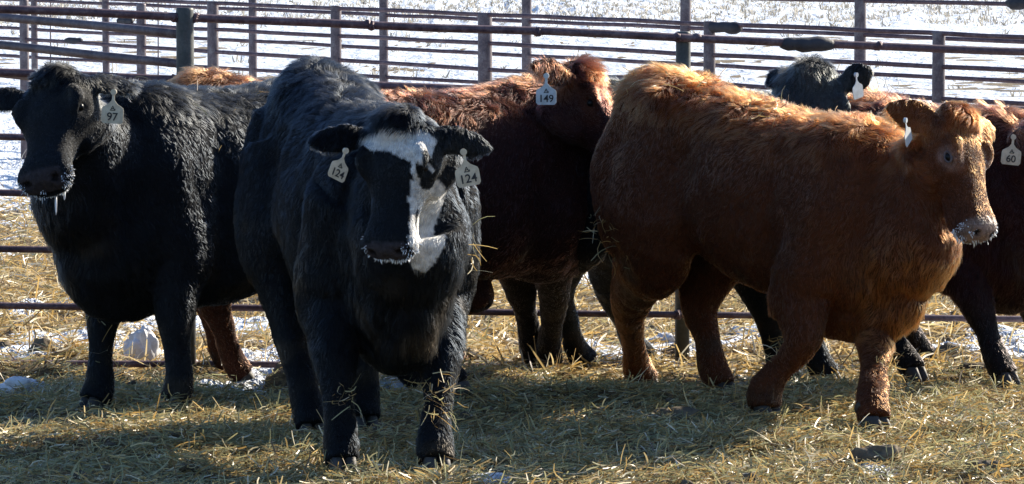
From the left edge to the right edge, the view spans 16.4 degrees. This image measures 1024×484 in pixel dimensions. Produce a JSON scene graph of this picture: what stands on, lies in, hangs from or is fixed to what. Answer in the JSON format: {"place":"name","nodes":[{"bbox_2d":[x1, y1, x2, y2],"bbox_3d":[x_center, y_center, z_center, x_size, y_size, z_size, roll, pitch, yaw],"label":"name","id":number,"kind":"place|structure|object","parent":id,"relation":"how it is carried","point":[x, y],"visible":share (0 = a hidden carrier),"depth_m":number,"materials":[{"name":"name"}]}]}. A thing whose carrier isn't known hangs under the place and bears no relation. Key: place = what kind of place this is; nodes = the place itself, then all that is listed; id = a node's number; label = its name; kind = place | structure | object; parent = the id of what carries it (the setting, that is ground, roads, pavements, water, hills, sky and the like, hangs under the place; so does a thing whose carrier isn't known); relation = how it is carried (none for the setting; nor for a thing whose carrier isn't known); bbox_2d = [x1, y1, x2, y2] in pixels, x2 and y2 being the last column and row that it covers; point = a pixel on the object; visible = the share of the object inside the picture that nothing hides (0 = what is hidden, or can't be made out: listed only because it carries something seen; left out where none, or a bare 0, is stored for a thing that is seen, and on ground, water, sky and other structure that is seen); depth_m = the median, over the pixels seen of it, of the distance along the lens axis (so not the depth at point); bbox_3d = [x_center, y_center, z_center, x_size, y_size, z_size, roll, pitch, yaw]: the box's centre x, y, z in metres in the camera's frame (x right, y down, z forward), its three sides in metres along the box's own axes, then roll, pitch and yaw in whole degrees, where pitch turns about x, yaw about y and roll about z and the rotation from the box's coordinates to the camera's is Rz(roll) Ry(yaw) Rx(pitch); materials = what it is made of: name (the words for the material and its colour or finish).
{"place":"outdoors","nodes":[
{"label":"outdoors","id":0,"kind":"place"},
{"bbox_2d":[0,0,1023,483],"bbox_3d":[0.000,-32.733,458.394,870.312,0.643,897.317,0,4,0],"label":"snow field","id":1,"kind":"structure","parent":0,"point":[10,150],"depth_m":84.53,"materials":[{"name":"white snow"}]},
{"bbox_2d":[0,13,175,80],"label":"slanting fence","id":2,"kind":"object","parent":1,"relation":"on","point":[92,54],"visible":0.71,"depth_m":16.21,"materials":[{"name":"metal"}]},
{"bbox_2d":[273,361,282,371],"bbox_3d":[-1.012,0.579,15.781,0.113,0.108,0.108,3,5,38],"label":"frozen clod","id":3,"kind":"object","parent":1,"relation":"on","point":[278,365],"visible":0.11,"depth_m":15.75,"materials":[{"name":"soil"}]},
{"bbox_2d":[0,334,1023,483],"bbox_3d":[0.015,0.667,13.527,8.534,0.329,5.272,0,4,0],"label":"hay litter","id":4,"kind":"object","parent":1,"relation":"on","point":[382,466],"visible":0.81,"depth_m":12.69,"materials":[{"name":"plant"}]},
{"bbox_2d":[0,0,1023,168],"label":"stubble","id":5,"kind":"object","parent":1,"relation":"on","point":[742,11],"visible":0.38,"depth_m":144.65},
{"bbox_2d":[561,53,873,380],"bbox_3d":[0.674,-0.067,15.306,1.221,1.488,2.254,-2,5,-30],"label":"cow","id":6,"kind":"object","parent":1,"relation":"on","point":[813,82],"visible":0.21,"depth_m":15.04},
{"bbox_2d":[848,444,903,465],"bbox_3d":[1.223,0.734,11.983,0.191,0.107,0.104,0,4,0],"label":"frozen clod","id":7,"kind":"object","parent":1,"relation":"on","point":[865,453],"visible":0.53,"depth_m":11.95,"materials":[{"name":"grey soil"}]},
{"bbox_2d":[0,32,1023,483],"bbox_3d":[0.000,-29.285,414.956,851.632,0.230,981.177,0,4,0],"label":"ground","id":8,"kind":"structure","parent":0,"point":[280,374],"depth_m":15.13,"materials":[{"name":"brown soil"}]},
{"bbox_2d":[0,376,51,393],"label":"snow lump","id":9,"kind":"object","parent":8,"relation":"on","point":[12,381],"visible":0.44,"depth_m":14.68,"materials":[{"name":"white snow"}]},
{"bbox_2d":[28,337,59,352],"bbox_3d":[-2.118,0.510,16.072,0.163,0.166,0.124,-3,5,-36],"label":"frozen clod","id":10,"kind":"object","parent":8,"relation":"on","point":[44,340],"visible":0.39,"depth_m":16.04,"materials":[{"name":"soil"}]},
{"bbox_2d":[123,325,161,360],"bbox_3d":[-1.698,0.533,16.263,0.195,0.307,0.111,0,4,0],"label":"snow lump","id":11,"kind":"object","parent":8,"relation":"on","point":[137,337],"visible":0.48,"depth_m":16.23,"materials":[{"name":"white snow"}]},
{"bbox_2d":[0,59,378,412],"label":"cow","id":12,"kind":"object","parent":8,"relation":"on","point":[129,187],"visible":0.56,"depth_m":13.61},
{"bbox_2d":[167,65,493,381],"bbox_3d":[-0.835,-0.049,15.454,1.560,1.426,1.453,-1,4,-8],"label":"cow","id":13,"kind":"object","parent":8,"relation":"on","point":[224,348],"visible":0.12,"depth_m":15.04},
{"bbox_2d":[233,54,496,477],"bbox_3d":[-0.536,0.062,12.595,0.708,1.388,1.891,-1,4,-18],"label":"cow","id":14,"kind":"object","parent":8,"relation":"on","point":[357,207],"visible":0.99,"depth_m":12.12},
{"bbox_2d":[380,52,614,398],"bbox_3d":[-0.038,-0.051,15.036,1.220,1.472,2.255,3,5,35],"label":"cow","id":15,"kind":"object","parent":8,"relation":"on","point":[540,128],"visible":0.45,"depth_m":14.86},
{"bbox_2d":[0,182,1023,383],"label":"straw bedding","id":16,"kind":"object","parent":8,"relation":"on","point":[502,348],"visible":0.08,"depth_m":17.39,"materials":[{"name":"beige plant"}]},
{"bbox_2d":[0,5,1023,372],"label":"pipe fence","id":17,"kind":"object","parent":8,"relation":"on","point":[184,19],"visible":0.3,"depth_m":15.96,"materials":[{"name":"metal"}]},
{"bbox_2d":[0,0,1023,158],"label":"pipe fence","id":18,"kind":"object","parent":8,"relation":"on","point":[485,43],"visible":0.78,"depth_m":29.98,"materials":[{"name":"metal"}]},
{"bbox_2d":[0,0,1023,90],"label":"pipe fence","id":19,"kind":"object","parent":8,"relation":"on","point":[383,48],"visible":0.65,"depth_m":33.24,"materials":[{"name":"metal"}]},
{"bbox_2d":[0,311,1023,483],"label":"dung crumbs","id":20,"kind":"object","parent":8,"relation":"on","point":[151,440],"visible":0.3,"depth_m":13.65,"materials":[{"name":"brown soil"}]},
{"bbox_2d":[648,332,674,341],"bbox_3d":[0.729,0.491,17.159,0.196,0.107,0.091,0,4,0],"label":"snow lump","id":21,"kind":"object","parent":8,"relation":"on","point":[669,336],"visible":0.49,"depth_m":17.13,"materials":[{"name":"white snow"}]},
{"bbox_2d":[648,406,699,422],"bbox_3d":[0.610,0.664,13.381,0.197,0.090,0.137,0,4,0],"label":"frozen clod","id":22,"kind":"object","parent":8,"relation":"on","point":[684,409],"visible":0.52,"depth_m":13.36,"materials":[{"name":"grey soil"}]},
{"bbox_2d":[662,345,690,360],"bbox_3d":[0.752,0.547,16.800,0.232,0.126,0.138,0,4,0],"label":"frozen clod","id":23,"kind":"object","parent":8,"relation":"on","point":[673,351],"visible":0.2,"depth_m":16.78,"materials":[{"name":"soil"}]},
{"bbox_2d":[579,60,997,432],"bbox_3d":[0.840,0.023,14.034,1.006,1.455,2.690,-3,5,-31],"label":"cow","id":24,"kind":"object","parent":8,"relation":"on","point":[709,192],"visible":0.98,"depth_m":13.41},
{"bbox_2d":[847,84,1023,388],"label":"cow","id":25,"kind":"object","parent":8,"relation":"on","point":[984,285],"visible":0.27,"depth_m":14.64},
{"bbox_2d":[935,342,972,358],"bbox_3d":[2.046,0.528,16.610,0.205,0.118,0.105,0,4,0],"label":"frozen clod","id":26,"kind":"object","parent":8,"relation":"on","point":[945,346],"visible":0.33,"depth_m":16.58,"materials":[{"name":"soil"}]},
{"bbox_2d":[946,362,986,376],"bbox_3d":[1.965,0.558,15.153,0.229,0.092,0.140,-2,5,-21],"label":"frozen clod","id":27,"kind":"object","parent":8,"relation":"on","point":[966,365],"visible":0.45,"depth_m":15.11,"materials":[{"name":"soil"}]},
{"bbox_2d":[971,460,1000,473],"bbox_3d":[1.580,0.756,11.864,0.104,0.061,0.072,0,4,0],"label":"frozen clod","id":28,"kind":"object","parent":8,"relation":"on","point":[988,463],"visible":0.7,"depth_m":11.84,"materials":[{"name":"grey soil"}]}
]}

